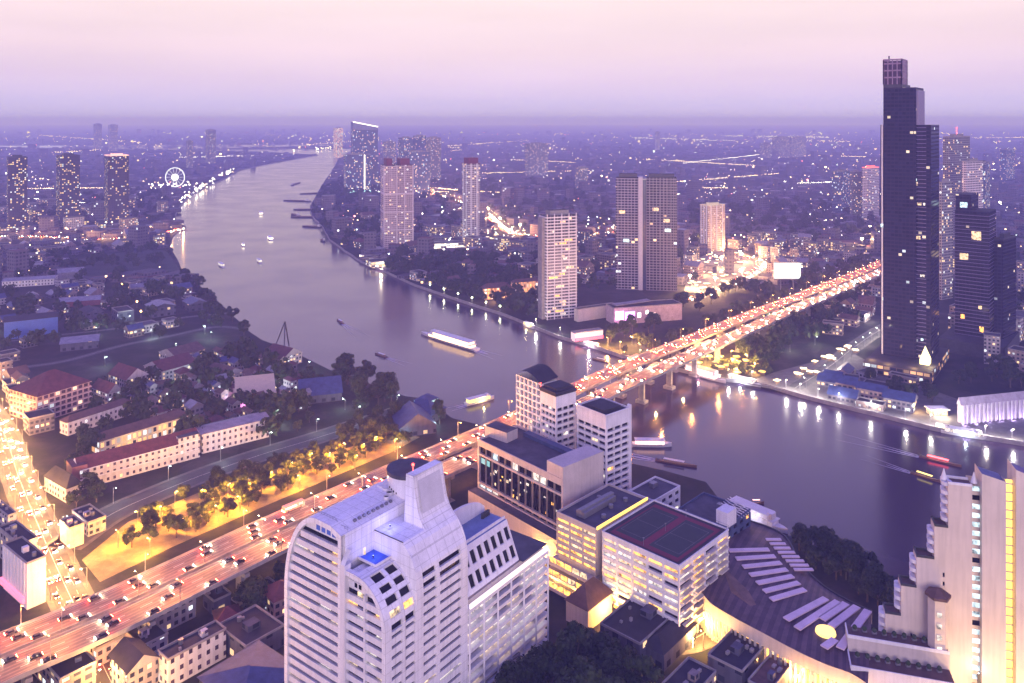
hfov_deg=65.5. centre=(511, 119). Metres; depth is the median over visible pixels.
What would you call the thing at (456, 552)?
window
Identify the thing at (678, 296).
broadleaf tree
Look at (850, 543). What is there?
broadleaf tree
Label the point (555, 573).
window
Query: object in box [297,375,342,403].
pier hall
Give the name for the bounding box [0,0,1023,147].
sky
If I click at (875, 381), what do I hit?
town house
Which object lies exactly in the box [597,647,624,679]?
broadleaf tree
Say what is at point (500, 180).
city lights
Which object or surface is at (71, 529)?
corner house
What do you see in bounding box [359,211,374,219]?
town block
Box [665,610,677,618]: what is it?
window
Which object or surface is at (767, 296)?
broadleaf tree
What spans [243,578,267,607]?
broadleaf tree
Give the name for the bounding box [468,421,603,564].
glass office block
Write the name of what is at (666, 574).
window
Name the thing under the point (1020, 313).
town block
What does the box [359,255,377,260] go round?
town house
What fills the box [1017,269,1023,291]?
town block
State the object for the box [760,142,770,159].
office tower
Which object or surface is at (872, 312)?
town house
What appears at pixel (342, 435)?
broadleaf tree
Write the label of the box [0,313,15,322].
town house
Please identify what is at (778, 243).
town block
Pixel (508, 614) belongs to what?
terrace wing
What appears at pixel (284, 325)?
tripod crane
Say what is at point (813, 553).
broadleaf tree
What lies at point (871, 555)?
broadleaf tree
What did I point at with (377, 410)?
broadleaf tree
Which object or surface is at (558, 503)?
window
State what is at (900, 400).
town house
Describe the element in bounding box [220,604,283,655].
town building
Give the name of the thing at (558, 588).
window
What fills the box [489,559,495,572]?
window
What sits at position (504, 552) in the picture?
window
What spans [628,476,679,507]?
river pavilion
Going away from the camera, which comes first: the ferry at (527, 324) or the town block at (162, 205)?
the ferry at (527, 324)
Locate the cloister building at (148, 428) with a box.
[92,409,187,452]
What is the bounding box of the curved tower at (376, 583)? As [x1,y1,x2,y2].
[284,458,467,682]
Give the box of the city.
[0,129,1023,285]
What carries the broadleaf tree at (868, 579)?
on the ground at (50, 449)
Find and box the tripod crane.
[276,321,289,345]
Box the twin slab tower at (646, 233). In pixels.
[616,173,676,290]
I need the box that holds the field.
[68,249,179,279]
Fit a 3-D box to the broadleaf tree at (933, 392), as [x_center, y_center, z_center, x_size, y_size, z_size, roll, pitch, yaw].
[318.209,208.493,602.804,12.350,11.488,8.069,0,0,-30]
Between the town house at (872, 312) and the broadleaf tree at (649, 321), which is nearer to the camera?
the broadleaf tree at (649, 321)
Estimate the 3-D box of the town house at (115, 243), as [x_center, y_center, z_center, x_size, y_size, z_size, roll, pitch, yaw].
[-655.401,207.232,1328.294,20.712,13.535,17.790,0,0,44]
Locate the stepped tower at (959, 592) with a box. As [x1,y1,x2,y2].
[878,459,1023,682]
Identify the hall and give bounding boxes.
[91,378,120,404]
[107,362,147,396]
[143,352,194,381]
[159,341,205,358]
[159,388,172,403]
[181,380,204,391]
[197,640,283,682]
[210,362,242,383]
[269,343,301,362]
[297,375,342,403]
[392,400,436,435]
[413,398,446,420]
[414,393,437,401]
[434,240,462,248]
[571,327,602,341]
[956,391,1023,424]
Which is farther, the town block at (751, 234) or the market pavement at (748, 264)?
the town block at (751, 234)
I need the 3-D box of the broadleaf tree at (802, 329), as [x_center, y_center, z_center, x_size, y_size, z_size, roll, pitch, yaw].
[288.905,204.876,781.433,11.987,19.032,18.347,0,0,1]
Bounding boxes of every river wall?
[36,147,316,214]
[310,154,1023,445]
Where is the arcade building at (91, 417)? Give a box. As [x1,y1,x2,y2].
[59,398,131,435]
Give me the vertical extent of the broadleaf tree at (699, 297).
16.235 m
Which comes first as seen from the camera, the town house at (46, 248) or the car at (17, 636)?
the car at (17, 636)
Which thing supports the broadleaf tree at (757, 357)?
on the ground at (801, 349)
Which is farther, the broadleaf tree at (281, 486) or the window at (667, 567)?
the broadleaf tree at (281, 486)
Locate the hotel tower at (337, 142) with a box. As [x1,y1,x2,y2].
[333,127,342,157]
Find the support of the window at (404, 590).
in the curved tower at (376, 583)
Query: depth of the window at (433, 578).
267.16 m
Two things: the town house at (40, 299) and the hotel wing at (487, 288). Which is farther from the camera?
the hotel wing at (487, 288)
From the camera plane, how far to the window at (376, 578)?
259.83 m
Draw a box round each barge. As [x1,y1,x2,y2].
[283,199,310,201]
[291,216,314,217]
[302,224,321,227]
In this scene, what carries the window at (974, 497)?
in the stepped tower at (959, 592)
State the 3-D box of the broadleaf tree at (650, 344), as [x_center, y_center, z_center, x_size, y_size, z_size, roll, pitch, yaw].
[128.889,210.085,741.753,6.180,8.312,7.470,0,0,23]
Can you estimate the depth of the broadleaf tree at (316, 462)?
481.10 m
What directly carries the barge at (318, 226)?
on the river water
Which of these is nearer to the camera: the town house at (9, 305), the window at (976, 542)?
the window at (976, 542)
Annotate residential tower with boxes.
[0,155,34,230]
[56,153,88,226]
[95,153,138,227]
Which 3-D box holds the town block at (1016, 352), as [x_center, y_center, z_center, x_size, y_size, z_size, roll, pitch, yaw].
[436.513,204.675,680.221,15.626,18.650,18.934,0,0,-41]
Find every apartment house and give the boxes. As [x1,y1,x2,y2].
[0,499,16,524]
[0,520,37,558]
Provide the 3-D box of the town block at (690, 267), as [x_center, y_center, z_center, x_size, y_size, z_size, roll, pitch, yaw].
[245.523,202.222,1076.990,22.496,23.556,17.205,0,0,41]
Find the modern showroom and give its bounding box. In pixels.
[0,536,45,609]
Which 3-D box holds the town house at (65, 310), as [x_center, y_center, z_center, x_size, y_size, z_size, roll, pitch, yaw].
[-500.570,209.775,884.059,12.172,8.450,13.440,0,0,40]
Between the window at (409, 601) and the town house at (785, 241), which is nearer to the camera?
the window at (409, 601)
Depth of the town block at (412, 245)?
1268.48 m
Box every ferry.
[267,235,275,241]
[421,329,498,355]
[453,393,493,409]
[523,321,533,328]
[583,340,600,346]
[632,437,671,446]
[728,373,760,386]
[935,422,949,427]
[941,424,986,439]
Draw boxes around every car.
[2,654,17,663]
[4,628,18,635]
[11,633,25,640]
[28,652,42,660]
[30,632,44,639]
[41,654,55,662]
[53,592,59,598]
[58,614,71,621]
[64,576,70,582]
[74,577,79,583]
[76,613,89,620]
[88,595,100,601]
[94,632,108,639]
[99,614,112,621]
[106,618,119,626]
[113,597,125,604]
[128,577,139,583]
[133,581,144,588]
[147,582,159,588]
[147,607,159,614]
[162,593,173,599]
[171,581,182,588]
[183,565,194,571]
[200,544,210,549]
[201,550,212,555]
[206,579,217,585]
[223,556,233,562]
[234,558,245,564]
[247,523,256,528]
[248,529,258,533]
[250,534,260,539]
[266,536,276,542]
[266,550,276,555]
[274,517,283,522]
[274,539,283,545]
[283,519,293,523]
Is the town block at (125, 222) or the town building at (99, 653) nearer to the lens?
the town building at (99, 653)
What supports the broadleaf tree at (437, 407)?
on the ground at (50, 449)
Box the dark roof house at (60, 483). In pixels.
[43,465,81,502]
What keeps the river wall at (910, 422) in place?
on the ground at (801, 349)
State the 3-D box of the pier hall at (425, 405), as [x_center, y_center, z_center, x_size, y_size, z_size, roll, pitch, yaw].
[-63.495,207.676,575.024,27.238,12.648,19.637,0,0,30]
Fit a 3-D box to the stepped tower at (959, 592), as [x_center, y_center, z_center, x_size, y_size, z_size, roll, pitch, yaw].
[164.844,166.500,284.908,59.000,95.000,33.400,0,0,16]
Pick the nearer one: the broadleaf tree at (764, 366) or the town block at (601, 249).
the broadleaf tree at (764, 366)
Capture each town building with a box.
[34,651,96,682]
[87,634,123,667]
[108,637,159,682]
[124,622,167,654]
[155,598,195,630]
[157,620,225,682]
[203,585,230,614]
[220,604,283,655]
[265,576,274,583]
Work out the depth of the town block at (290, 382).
621.46 m
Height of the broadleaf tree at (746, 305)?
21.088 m
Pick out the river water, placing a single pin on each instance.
(790, 459)
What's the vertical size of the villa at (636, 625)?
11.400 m
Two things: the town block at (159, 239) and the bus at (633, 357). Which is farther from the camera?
the town block at (159, 239)
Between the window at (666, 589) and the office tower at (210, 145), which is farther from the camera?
the office tower at (210, 145)
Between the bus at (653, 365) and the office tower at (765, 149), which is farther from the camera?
the office tower at (765, 149)
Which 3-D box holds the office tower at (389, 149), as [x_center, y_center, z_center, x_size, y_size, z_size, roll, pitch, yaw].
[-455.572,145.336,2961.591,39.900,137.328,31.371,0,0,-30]
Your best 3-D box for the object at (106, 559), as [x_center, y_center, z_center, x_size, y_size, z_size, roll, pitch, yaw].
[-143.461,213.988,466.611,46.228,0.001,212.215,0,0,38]
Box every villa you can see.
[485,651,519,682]
[564,576,612,630]
[600,599,667,655]
[645,619,697,671]
[662,656,715,682]
[708,629,763,682]
[748,654,792,682]
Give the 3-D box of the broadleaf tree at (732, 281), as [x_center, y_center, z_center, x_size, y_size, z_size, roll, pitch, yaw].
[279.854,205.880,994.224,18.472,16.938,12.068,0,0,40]
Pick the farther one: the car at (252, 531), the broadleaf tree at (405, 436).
the broadleaf tree at (405, 436)
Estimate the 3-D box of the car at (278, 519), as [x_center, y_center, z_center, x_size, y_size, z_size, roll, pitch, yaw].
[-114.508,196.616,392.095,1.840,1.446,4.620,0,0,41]
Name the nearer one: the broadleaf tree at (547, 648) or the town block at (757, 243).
the broadleaf tree at (547, 648)
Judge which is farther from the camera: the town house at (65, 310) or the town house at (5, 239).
the town house at (5, 239)
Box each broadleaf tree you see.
[64,452,83,465]
[65,489,85,507]
[75,423,89,438]
[76,440,92,454]
[77,433,91,448]
[78,471,99,498]
[84,427,98,445]
[85,479,107,501]
[87,433,105,446]
[121,524,134,534]
[122,527,141,547]
[139,504,146,515]
[140,509,155,525]
[141,523,158,542]
[142,501,159,521]
[152,510,160,525]
[161,505,174,515]
[161,513,175,531]
[164,514,187,537]
[166,247,172,255]
[176,484,190,499]
[179,269,190,273]
[181,273,191,282]
[186,502,201,517]
[189,516,201,531]
[191,290,200,297]
[194,275,205,285]
[198,485,213,500]
[199,498,216,514]
[200,287,209,296]
[200,480,209,485]
[202,510,210,523]
[205,293,216,301]
[208,487,221,499]
[208,497,219,511]
[209,465,221,485]
[214,470,225,488]
[216,497,237,516]
[218,477,229,494]
[224,306,239,320]
[230,482,236,492]
[231,468,240,476]
[231,579,251,608]
[233,478,249,504]
[234,472,248,483]
[235,581,245,601]
[237,319,250,334]
[237,459,251,472]
[242,467,255,478]
[242,491,254,506]
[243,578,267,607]
[248,461,260,472]
[249,575,268,597]
[250,474,270,492]
[250,484,260,496]
[250,491,260,503]
[255,462,273,474]
[266,452,280,466]
[266,470,276,484]
[271,560,285,578]
[273,475,282,485]
[273,574,284,582]
[275,379,282,389]
[277,468,287,475]
[277,482,286,491]
[278,452,289,461]
[279,457,291,470]
[279,474,295,489]
[288,467,298,478]
[289,449,299,460]
[291,460,297,466]
[292,419,301,431]
[295,453,302,462]
[296,458,310,474]
[301,448,312,458]
[304,410,314,422]
[307,395,314,409]
[308,440,320,455]
[311,458,324,473]
[312,447,319,456]
[321,453,331,465]
[322,445,330,454]
[328,464,336,473]
[331,362,349,381]
[331,441,343,452]
[334,453,345,467]
[335,352,354,381]
[335,422,347,434]
[337,430,347,444]
[337,448,346,453]
[341,364,355,384]
[344,418,356,435]
[347,450,358,464]
[349,371,368,396]
[349,435,357,443]
[350,360,376,378]
[352,396,369,409]
[353,409,364,427]
[353,439,361,446]
[355,430,362,439]
[358,424,368,436]
[358,442,371,457]
[362,432,374,440]
[363,412,374,421]
[365,417,374,427]
[367,418,377,431]
[368,385,387,404]
[370,371,397,401]
[370,438,379,450]
[372,404,383,417]
[375,415,386,423]
[376,434,385,445]
[377,423,394,441]
[384,379,399,402]
[387,399,403,414]
[390,431,400,445]
[392,423,398,430]
[395,430,408,445]
[407,432,412,442]
[432,399,445,424]
[493,675,516,682]
[494,660,522,682]
[515,656,548,682]
[516,653,548,680]
[525,640,558,681]
[529,653,565,682]
[554,620,592,667]
[558,655,605,682]
[574,645,599,659]
[581,627,595,655]
[582,654,601,673]
[592,631,624,667]
[596,674,624,682]
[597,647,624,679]
[605,322,618,332]
[605,328,615,341]
[610,636,636,665]
[618,320,630,334]
[618,326,629,336]
[622,654,664,682]
[626,314,637,332]
[631,332,638,340]
[638,335,645,346]
[643,316,654,332]
[647,312,662,329]
[647,341,653,349]
[653,340,660,346]
[665,329,677,341]
[673,293,685,304]
[675,327,684,335]
[679,291,689,306]
[682,327,694,335]
[694,293,704,301]
[694,301,704,310]
[700,313,721,326]
[704,287,718,303]
[718,308,733,320]
[718,359,725,365]
[719,282,730,295]
[728,278,739,291]
[738,364,745,372]
[739,300,753,310]
[745,365,753,374]
[747,333,764,351]
[749,352,769,369]
[754,363,760,369]
[759,294,770,298]
[762,362,768,370]
[765,366,772,374]
[770,327,783,339]
[790,524,806,543]
[791,522,806,550]
[798,525,823,552]
[799,319,811,337]
[806,545,827,569]
[812,525,835,544]
[814,307,829,320]
[815,528,834,560]
[821,553,848,580]
[828,535,842,548]
[829,540,849,575]
[835,292,849,301]
[840,538,865,562]
[843,307,850,313]
[844,546,868,573]
[848,570,864,594]
[857,569,879,601]
[860,550,881,568]
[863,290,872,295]
[864,367,876,378]
[864,560,886,598]
[869,585,887,605]
[881,572,897,588]
[882,580,893,602]
[885,381,896,389]
[892,375,904,381]
[896,381,911,392]
[908,383,918,392]
[919,379,930,388]
[921,388,929,398]
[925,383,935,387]
[926,388,938,402]
[984,365,997,380]
[985,353,1005,377]
[999,359,1018,369]
[1000,369,1019,387]
[1005,356,1017,367]
[1017,370,1023,386]
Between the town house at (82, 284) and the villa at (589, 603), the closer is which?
the villa at (589, 603)
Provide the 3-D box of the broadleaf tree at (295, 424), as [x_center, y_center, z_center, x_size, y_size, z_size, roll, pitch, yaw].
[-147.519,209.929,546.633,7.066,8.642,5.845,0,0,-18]
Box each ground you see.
[0,147,887,682]
[310,134,1023,425]
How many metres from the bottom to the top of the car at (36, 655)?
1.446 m
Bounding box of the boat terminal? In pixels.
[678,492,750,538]
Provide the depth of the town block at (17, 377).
615.90 m
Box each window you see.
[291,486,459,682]
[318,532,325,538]
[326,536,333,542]
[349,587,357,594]
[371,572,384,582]
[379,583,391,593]
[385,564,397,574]
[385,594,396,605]
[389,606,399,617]
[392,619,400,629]
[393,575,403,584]
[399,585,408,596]
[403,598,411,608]
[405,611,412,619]
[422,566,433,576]
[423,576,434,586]
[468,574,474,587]
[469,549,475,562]
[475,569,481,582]
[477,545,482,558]
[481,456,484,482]
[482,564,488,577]
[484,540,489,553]
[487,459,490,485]
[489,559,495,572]
[490,535,496,548]
[493,453,497,460]
[493,462,497,489]
[496,554,501,566]
[497,531,503,544]
[500,466,503,492]
[503,526,509,539]
[503,549,508,561]
[506,459,510,466]
[506,469,510,496]
[509,545,514,557]
[513,463,517,470]
[513,473,517,500]
[520,466,524,473]
[520,476,524,503]
[526,469,531,477]
[526,479,531,507]
[533,473,538,480]
[533,483,538,511]
[541,476,545,484]
[541,487,545,515]
[548,480,553,488]
[548,490,553,519]
[549,581,555,588]
[550,556,555,563]
[553,570,559,577]
[555,483,560,491]
[555,494,560,520]
[556,585,562,592]
[557,560,563,567]
[561,574,566,581]
[564,589,570,595]
[565,564,570,571]
[568,578,574,585]
[572,567,578,575]
[580,572,586,579]
[634,595,645,602]
[649,558,661,565]
[649,565,661,572]
[665,565,677,572]
[665,573,677,580]
[665,580,677,587]
[665,588,677,595]
[665,595,677,603]
[665,603,677,610]
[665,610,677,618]
[960,202,966,207]
[960,253,967,259]
[972,231,980,239]
[972,486,979,490]
[972,495,979,499]
[972,504,979,508]
[972,513,979,517]
[972,522,979,526]
[972,530,979,535]
[972,539,979,544]
[972,548,979,553]
[972,557,979,562]
[972,566,979,571]
[972,575,979,580]
[972,584,979,589]
[972,593,979,598]
[972,602,979,607]
[972,611,979,616]
[972,620,979,625]
[972,629,979,634]
[972,638,979,643]
[972,647,979,652]
[972,656,979,661]
[972,665,979,670]
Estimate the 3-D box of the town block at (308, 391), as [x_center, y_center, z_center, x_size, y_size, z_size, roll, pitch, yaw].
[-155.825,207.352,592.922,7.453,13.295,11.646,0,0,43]
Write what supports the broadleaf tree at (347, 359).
on the ground at (50, 449)
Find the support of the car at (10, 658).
on the road bridge
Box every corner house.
[60,514,83,548]
[72,503,105,536]
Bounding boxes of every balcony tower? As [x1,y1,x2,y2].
[516,364,576,448]
[538,209,576,319]
[577,396,631,489]
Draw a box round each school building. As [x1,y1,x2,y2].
[66,427,200,486]
[194,412,268,453]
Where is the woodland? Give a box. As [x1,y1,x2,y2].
[0,175,1023,435]
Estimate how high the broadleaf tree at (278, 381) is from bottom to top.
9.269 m
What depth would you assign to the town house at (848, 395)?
605.94 m
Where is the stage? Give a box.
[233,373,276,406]
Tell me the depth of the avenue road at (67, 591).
423.41 m
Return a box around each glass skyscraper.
[351,121,377,188]
[863,56,948,383]
[939,192,1019,357]
[994,232,1015,338]
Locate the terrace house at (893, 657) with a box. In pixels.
[845,622,953,682]
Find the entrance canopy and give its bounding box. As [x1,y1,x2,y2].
[723,567,755,605]
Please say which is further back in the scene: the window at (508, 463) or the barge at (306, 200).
the barge at (306, 200)
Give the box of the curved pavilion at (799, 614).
[699,520,871,682]
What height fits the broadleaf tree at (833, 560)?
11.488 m
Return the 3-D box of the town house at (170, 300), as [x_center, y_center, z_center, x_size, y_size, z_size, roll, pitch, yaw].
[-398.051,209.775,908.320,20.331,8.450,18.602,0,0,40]
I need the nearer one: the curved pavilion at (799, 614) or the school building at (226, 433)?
the curved pavilion at (799, 614)
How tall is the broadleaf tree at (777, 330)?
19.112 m
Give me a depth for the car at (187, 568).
350.71 m
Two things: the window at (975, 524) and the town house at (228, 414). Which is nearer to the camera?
the window at (975, 524)
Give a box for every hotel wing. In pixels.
[366,256,410,267]
[480,282,511,299]
[510,277,537,291]
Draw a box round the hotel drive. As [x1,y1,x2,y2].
[544,564,712,649]
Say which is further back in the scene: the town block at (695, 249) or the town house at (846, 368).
the town block at (695, 249)
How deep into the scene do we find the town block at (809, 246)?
1250.55 m
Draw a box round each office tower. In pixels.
[93,123,101,149]
[108,124,117,150]
[186,140,192,167]
[206,129,215,163]
[344,153,370,192]
[383,141,395,164]
[398,136,412,157]
[404,150,429,194]
[413,135,425,150]
[426,136,440,182]
[525,142,547,175]
[575,166,587,189]
[655,131,659,149]
[700,202,724,251]
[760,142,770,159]
[772,136,789,157]
[790,136,805,156]
[832,169,849,212]
[850,170,861,217]
[862,165,878,221]
[1000,148,1014,179]
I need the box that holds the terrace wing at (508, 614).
[453,502,548,682]
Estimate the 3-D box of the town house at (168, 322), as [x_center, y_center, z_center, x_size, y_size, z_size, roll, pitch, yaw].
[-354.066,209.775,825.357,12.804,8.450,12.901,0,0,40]
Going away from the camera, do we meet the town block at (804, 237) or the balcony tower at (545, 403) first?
the balcony tower at (545, 403)
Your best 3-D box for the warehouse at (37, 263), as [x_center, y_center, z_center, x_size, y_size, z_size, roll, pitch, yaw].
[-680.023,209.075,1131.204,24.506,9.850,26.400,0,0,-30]
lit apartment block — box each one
[544,483,647,597]
[602,496,728,639]
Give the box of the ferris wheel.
[165,167,184,187]
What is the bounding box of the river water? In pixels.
[72,145,1023,580]
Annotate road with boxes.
[0,410,110,682]
[6,228,186,239]
[7,313,226,341]
[27,326,238,367]
[49,410,389,549]
[431,193,765,300]
[788,326,880,388]
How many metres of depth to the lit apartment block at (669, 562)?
340.25 m
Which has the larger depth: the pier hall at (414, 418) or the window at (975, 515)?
the pier hall at (414, 418)
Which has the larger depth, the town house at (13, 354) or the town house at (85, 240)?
the town house at (85, 240)
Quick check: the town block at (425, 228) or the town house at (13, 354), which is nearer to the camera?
the town house at (13, 354)
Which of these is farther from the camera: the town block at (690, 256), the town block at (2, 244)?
the town block at (2, 244)
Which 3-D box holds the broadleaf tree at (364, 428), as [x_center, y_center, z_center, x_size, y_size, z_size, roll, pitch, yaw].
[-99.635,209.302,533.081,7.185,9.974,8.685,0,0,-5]
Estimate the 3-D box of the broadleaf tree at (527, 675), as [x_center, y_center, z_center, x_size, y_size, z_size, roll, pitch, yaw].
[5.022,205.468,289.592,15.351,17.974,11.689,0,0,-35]
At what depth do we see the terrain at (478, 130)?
16255.84 m
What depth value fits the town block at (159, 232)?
1413.01 m
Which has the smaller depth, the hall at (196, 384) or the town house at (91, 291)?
the hall at (196, 384)
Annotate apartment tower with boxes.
[380,157,413,248]
[462,157,479,239]
[939,179,952,299]
[943,127,969,254]
[962,158,982,207]
[983,160,989,208]
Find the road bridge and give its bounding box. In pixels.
[0,259,880,682]
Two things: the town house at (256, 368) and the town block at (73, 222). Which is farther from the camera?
the town block at (73, 222)
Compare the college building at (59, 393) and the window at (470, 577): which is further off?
the college building at (59, 393)
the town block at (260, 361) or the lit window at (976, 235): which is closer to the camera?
the town block at (260, 361)
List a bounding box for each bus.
[282,498,303,512]
[615,363,624,369]
[629,354,638,360]
[649,362,658,368]
[655,347,664,352]
[687,346,695,352]
[702,340,710,345]
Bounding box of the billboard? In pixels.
[773,262,800,289]
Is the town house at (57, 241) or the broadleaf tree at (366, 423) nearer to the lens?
the broadleaf tree at (366, 423)
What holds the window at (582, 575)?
in the lit apartment block at (582, 522)
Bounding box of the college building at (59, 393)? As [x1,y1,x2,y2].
[9,369,91,418]
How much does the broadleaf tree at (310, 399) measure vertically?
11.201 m
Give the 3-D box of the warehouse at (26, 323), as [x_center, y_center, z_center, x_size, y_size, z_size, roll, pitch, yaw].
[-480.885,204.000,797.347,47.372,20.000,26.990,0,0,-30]
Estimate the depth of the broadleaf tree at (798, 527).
394.79 m
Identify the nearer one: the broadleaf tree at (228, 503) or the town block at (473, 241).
the broadleaf tree at (228, 503)
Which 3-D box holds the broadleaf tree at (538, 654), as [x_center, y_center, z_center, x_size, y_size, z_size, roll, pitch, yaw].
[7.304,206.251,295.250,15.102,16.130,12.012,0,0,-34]
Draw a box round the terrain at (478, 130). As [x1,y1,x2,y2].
[0,125,1023,149]
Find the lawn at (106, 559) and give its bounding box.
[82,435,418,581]
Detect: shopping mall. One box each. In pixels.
[574,302,612,321]
[606,299,681,323]
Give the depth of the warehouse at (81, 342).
743.75 m
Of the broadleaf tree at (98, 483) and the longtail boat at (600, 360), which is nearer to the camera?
the broadleaf tree at (98, 483)
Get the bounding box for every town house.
[0,236,11,243]
[0,293,6,304]
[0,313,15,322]
[0,348,19,361]
[2,364,30,379]
[2,377,10,392]
[6,301,13,309]
[8,233,18,239]
[19,241,30,246]
[19,337,37,348]
[26,292,43,304]
[34,305,41,311]
[36,307,53,312]
[38,239,60,244]
[42,244,66,250]
[46,289,58,298]
[52,304,69,313]
[55,278,69,286]
[59,282,79,291]
[61,289,77,297]
[62,240,75,246]
[72,279,88,282]
[76,281,86,290]
[80,319,99,329]
[81,239,93,244]
[84,287,104,295]
[86,280,94,286]
[88,247,102,252]
[92,282,104,290]
[101,298,118,308]
[111,240,123,248]
[123,322,144,337]
[124,279,140,288]
[126,288,141,295]
[129,282,146,288]
[136,320,158,333]
[142,287,158,296]
[151,298,174,303]
[152,405,169,416]
[153,275,164,279]
[154,378,169,389]
[161,316,178,328]
[171,282,192,293]
[181,292,195,298]
[203,411,217,418]
[208,415,224,422]
[212,603,240,621]
[213,356,227,364]
[224,411,236,418]
[225,396,240,411]
[228,356,242,368]
[228,384,234,392]
[233,407,241,416]
[241,406,252,415]
[248,365,262,371]
[263,579,283,617]
[279,385,289,393]
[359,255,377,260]
[466,248,479,255]
[480,227,490,232]
[577,273,589,283]
[777,238,787,244]
[800,251,814,258]
[816,372,835,386]
[822,255,834,261]
[823,369,844,374]
[827,385,860,404]
[834,374,859,388]
[836,363,854,374]
[838,313,859,326]
[845,373,859,378]
[855,309,870,321]
[855,380,889,400]
[856,306,874,316]
[856,367,877,378]
[856,396,885,411]
[858,295,874,304]
[858,298,875,309]
[863,378,885,384]
[881,388,917,412]
[888,371,919,387]
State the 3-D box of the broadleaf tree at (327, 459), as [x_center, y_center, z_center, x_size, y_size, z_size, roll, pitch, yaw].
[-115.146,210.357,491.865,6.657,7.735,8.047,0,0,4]
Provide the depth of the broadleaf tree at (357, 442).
517.12 m
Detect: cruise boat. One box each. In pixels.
[684,362,725,382]
[729,495,787,533]
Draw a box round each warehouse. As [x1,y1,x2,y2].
[1,275,57,287]
[3,311,58,338]
[29,262,42,270]
[57,267,83,278]
[59,295,102,306]
[59,334,100,351]
[79,305,103,319]
[111,305,133,321]
[144,299,175,317]
[182,296,206,311]
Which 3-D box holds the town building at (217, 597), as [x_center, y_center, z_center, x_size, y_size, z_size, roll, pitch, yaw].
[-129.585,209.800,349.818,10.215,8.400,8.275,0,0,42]
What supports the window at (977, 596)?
in the stepped tower at (959, 592)
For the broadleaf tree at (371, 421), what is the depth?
537.56 m
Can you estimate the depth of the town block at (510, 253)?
1205.20 m
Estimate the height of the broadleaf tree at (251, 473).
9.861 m
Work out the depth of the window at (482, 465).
432.90 m
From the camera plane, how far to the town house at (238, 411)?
572.37 m
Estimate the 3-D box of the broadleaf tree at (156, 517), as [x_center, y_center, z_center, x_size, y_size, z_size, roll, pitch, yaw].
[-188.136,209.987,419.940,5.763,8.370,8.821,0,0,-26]
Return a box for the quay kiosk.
[924,405,949,415]
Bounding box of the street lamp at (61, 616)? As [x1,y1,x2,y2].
[59,601,64,632]
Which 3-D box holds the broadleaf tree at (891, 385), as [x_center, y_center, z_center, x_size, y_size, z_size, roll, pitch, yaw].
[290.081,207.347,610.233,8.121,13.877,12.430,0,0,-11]
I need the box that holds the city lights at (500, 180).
[1,132,1021,276]
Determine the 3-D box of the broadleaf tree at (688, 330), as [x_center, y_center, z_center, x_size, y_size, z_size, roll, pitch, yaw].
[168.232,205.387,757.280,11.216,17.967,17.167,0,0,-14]
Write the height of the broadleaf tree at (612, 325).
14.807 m
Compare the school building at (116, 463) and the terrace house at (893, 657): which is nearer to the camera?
the terrace house at (893, 657)
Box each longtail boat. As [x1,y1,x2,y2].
[337,319,358,330]
[375,352,411,363]
[592,357,607,362]
[632,453,696,467]
[844,435,960,466]
[865,458,940,482]
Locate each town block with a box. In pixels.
[0,206,6,213]
[0,242,9,248]
[0,357,12,380]
[5,383,18,403]
[10,370,28,383]
[23,407,54,435]
[25,245,41,250]
[27,202,35,209]
[29,208,43,223]
[29,251,49,260]
[36,198,47,205]
[63,216,83,229]
[81,206,90,216]
[119,217,137,228]
[123,229,127,237]
[129,196,134,206]
[145,381,157,394]
[147,395,158,415]
[153,235,164,244]
[154,229,165,239]
[157,200,167,212]
[171,394,187,410]
[174,367,189,380]
[184,399,203,414]
[186,372,196,381]
[193,352,201,359]
[207,380,220,390]
[212,346,222,357]
[214,387,227,399]
[215,373,227,388]
[241,368,255,374]
[258,353,262,366]
[276,355,285,362]
[283,376,296,391]
[285,360,297,369]
[295,388,311,409]
[353,238,363,248]
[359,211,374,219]
[403,240,416,251]
[410,269,426,281]
[422,225,430,234]
[429,225,444,235]
[442,275,460,289]
[451,225,461,238]
[462,259,472,267]
[463,235,481,247]
[487,221,498,229]
[494,236,509,251]
[494,255,509,261]
[508,250,523,257]
[510,239,527,246]
[517,261,537,277]
[530,223,537,234]
[577,228,592,243]
[577,254,594,270]
[577,260,593,275]
[587,237,600,246]
[597,251,615,268]
[598,247,611,252]
[683,253,696,269]
[683,260,703,279]
[687,246,699,258]
[727,238,741,248]
[746,278,765,289]
[747,233,759,245]
[748,234,759,248]
[752,231,764,240]
[755,240,768,254]
[759,244,772,258]
[764,231,776,239]
[766,261,771,272]
[769,239,783,247]
[770,246,781,260]
[771,257,788,273]
[778,256,796,261]
[790,232,803,238]
[790,238,800,250]
[790,248,799,256]
[797,257,809,267]
[798,233,811,241]
[801,241,817,256]
[817,238,828,250]
[822,319,843,335]
[829,240,840,249]
[832,242,844,252]
[840,297,855,310]
[843,251,856,261]
[868,285,880,296]
[948,312,954,328]
[949,303,954,312]
[984,331,1000,363]
[1008,345,1023,370]
[1016,260,1023,269]
[1016,309,1023,316]
[1016,316,1023,341]
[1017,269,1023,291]
[1020,362,1023,382]
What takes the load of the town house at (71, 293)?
on the ground at (50, 449)
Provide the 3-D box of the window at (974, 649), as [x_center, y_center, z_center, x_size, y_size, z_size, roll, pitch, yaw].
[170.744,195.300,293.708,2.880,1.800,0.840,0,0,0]
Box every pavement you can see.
[0,404,94,611]
[44,408,389,549]
[682,640,717,654]
[684,251,753,292]
[746,355,1023,440]
[785,324,880,389]
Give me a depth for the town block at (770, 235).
1358.42 m

